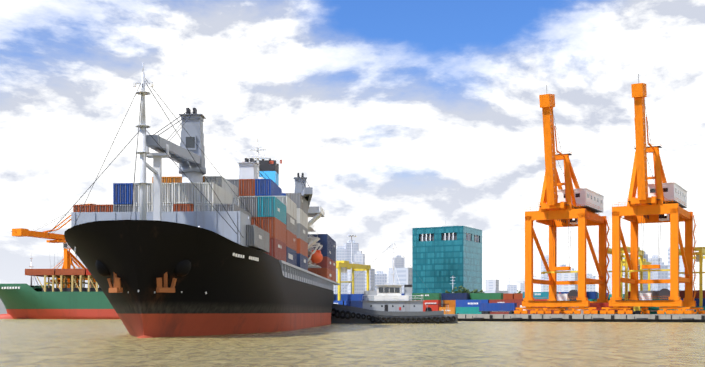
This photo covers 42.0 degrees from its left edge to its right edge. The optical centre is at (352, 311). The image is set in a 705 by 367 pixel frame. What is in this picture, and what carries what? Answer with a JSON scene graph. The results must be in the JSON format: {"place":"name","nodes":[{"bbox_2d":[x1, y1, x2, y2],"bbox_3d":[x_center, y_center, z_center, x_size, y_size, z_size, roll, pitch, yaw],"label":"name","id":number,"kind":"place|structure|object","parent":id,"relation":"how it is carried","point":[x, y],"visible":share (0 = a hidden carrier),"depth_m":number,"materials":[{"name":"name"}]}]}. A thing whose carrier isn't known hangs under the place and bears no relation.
{"place":"outdoors","nodes":[
{"label":"outdoors","id":0,"kind":"place"},
{"bbox_2d":[0,319,704,366],"bbox_3d":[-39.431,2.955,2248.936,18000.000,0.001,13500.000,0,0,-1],"label":"river water","id":1,"kind":"structure","parent":0,"point":[69,343],"depth_m":80.56,"materials":[{"name":"brown liquid"}]},
{"bbox_2d":[0,258,119,318],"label":"green ship","id":2,"kind":"object","parent":1,"relation":"on","point":[38,301],"visible":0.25,"depth_m":375.07,"materials":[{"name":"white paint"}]},
{"bbox_2d":[48,72,339,337],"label":"container ship","id":3,"kind":"object","parent":1,"relation":"on","point":[157,272],"visible":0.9,"depth_m":109.04,"materials":[{"name":"black metal"}]},
{"bbox_2d":[73,176,335,281],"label":"shipping containers","id":4,"kind":"object","parent":3,"relation":"on","point":[280,217],"visible":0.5,"depth_m":129.68,"materials":[{"name":"metal"}]},
{"bbox_2d":[331,243,457,323],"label":"tug boat","id":5,"kind":"object","parent":1,"relation":"on","point":[386,304],"visible":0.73,"depth_m":233.96,"materials":[{"name":"white paint"}]},
{"bbox_2d":[0,0,704,292],"label":"sky","id":6,"kind":"structure","parent":0,"point":[399,116],"materials":[{"name":"white"}]},
{"bbox_2d":[444,313,704,321],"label":"quay","id":7,"kind":"structure","parent":0,"point":[616,317],"depth_m":272.81,"materials":[{"name":"concrete"}]},
{"bbox_2d":[479,303,526,313],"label":"yard truck","id":8,"kind":"object","parent":7,"relation":"on","point":[486,308],"visible":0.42,"depth_m":299.30,"materials":[{"name":"metal"}]},
{"bbox_2d":[511,85,617,313],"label":"gantry crane","id":9,"kind":"object","parent":7,"relation":"on","point":[568,206],"visible":0.88,"depth_m":283.06,"materials":[{"name":"orange paint"},{"name":"white paint"},{"name":"dark steel"}]},
{"bbox_2d":[588,303,641,313],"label":"yard truck","id":10,"kind":"object","parent":7,"relation":"on","point":[637,309],"visible":0.33,"depth_m":286.07,"materials":[{"name":"metal"}]},
{"bbox_2d":[600,74,704,313],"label":"gantry crane","id":11,"kind":"object","parent":7,"relation":"on","point":[661,200],"visible":0.92,"depth_m":269.98,"materials":[{"name":"orange paint"},{"name":"white paint"},{"name":"dark steel"}]},
{"bbox_3d":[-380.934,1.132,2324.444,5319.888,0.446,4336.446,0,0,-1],"label":"yard ground","id":12,"kind":"structure","parent":0,"visible":0},
{"bbox_2d":[0,299,6,313],"bbox_3d":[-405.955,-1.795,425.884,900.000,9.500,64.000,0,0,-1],"label":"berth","id":13,"kind":"object","parent":12,"relation":"on","point":[3,309],"depth_m":450.20,"materials":[{"name":"concrete"}]},
{"bbox_2d":[11,202,95,287],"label":"crane","id":14,"kind":"object","parent":13,"relation":"on","point":[23,232],"visible":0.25,"depth_m":397.72,"materials":[{"name":"orange paint"},{"name":"white paint"},{"name":"dark steel"}]},
{"bbox_2d":[52,256,90,287],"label":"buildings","id":15,"kind":"structure","parent":12,"relation":"on","point":[71,260],"depth_m":799.00,"materials":[{"name":"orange paint"}]},
{"bbox_2d":[336,261,370,300],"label":"gantry crane","id":16,"kind":"object","parent":12,"relation":"on","point":[342,266],"visible":0.27,"depth_m":359.12,"materials":[{"name":"metal"}]},
{"bbox_2d":[346,235,509,293],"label":"light poles","id":17,"kind":"object","parent":12,"relation":"on","point":[351,268],"visible":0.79,"depth_m":364.16,"materials":[{"name":"white metal"}]},
{"bbox_2d":[412,225,481,292],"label":"glass office tower","id":18,"kind":"structure","parent":12,"relation":"on","point":[442,255],"depth_m":577.86,"materials":[{"name":"glass"}]},
{"bbox_2d":[445,286,469,292],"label":"tree","id":19,"kind":"object","parent":12,"relation":"on","point":[464,289],"visible":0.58,"depth_m":468.67,"materials":[{"name":"green plant"}]},
{"bbox_2d":[468,289,483,292],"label":"tree","id":20,"kind":"object","parent":12,"relation":"on","point":[476,290],"visible":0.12,"depth_m":464.72,"materials":[{"name":"green plant"}]},
{"bbox_2d":[334,240,684,293],"bbox_3d":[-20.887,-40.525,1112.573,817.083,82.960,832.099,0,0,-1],"label":"city skyline","id":21,"kind":"structure","parent":12,"relation":"on","point":[403,273],"depth_m":951.94,"materials":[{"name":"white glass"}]},
{"bbox_2d":[333,290,704,313],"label":"shipping containers","id":22,"kind":"object","parent":12,"relation":"on","point":[463,303],"visible":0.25,"depth_m":329.47,"materials":[{"name":"metal"}]},
{"bbox_2d":[607,246,644,299],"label":"gantry crane","id":23,"kind":"object","parent":12,"relation":"on","point":[626,270],"visible":0.17,"depth_m":317.14,"materials":[{"name":"metal"}]},
{"bbox_2d":[623,259,650,290],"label":"gantry crane","id":24,"kind":"object","parent":12,"relation":"on","point":[649,272],"visible":0.06,"depth_m":350.60,"materials":[{"name":"metal"}]},
{"bbox_2d":[679,247,704,305],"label":"gantry crane","id":25,"kind":"object","parent":12,"relation":"on","point":[700,257],"visible":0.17,"depth_m":288.99,"materials":[{"name":"metal"}]}
]}

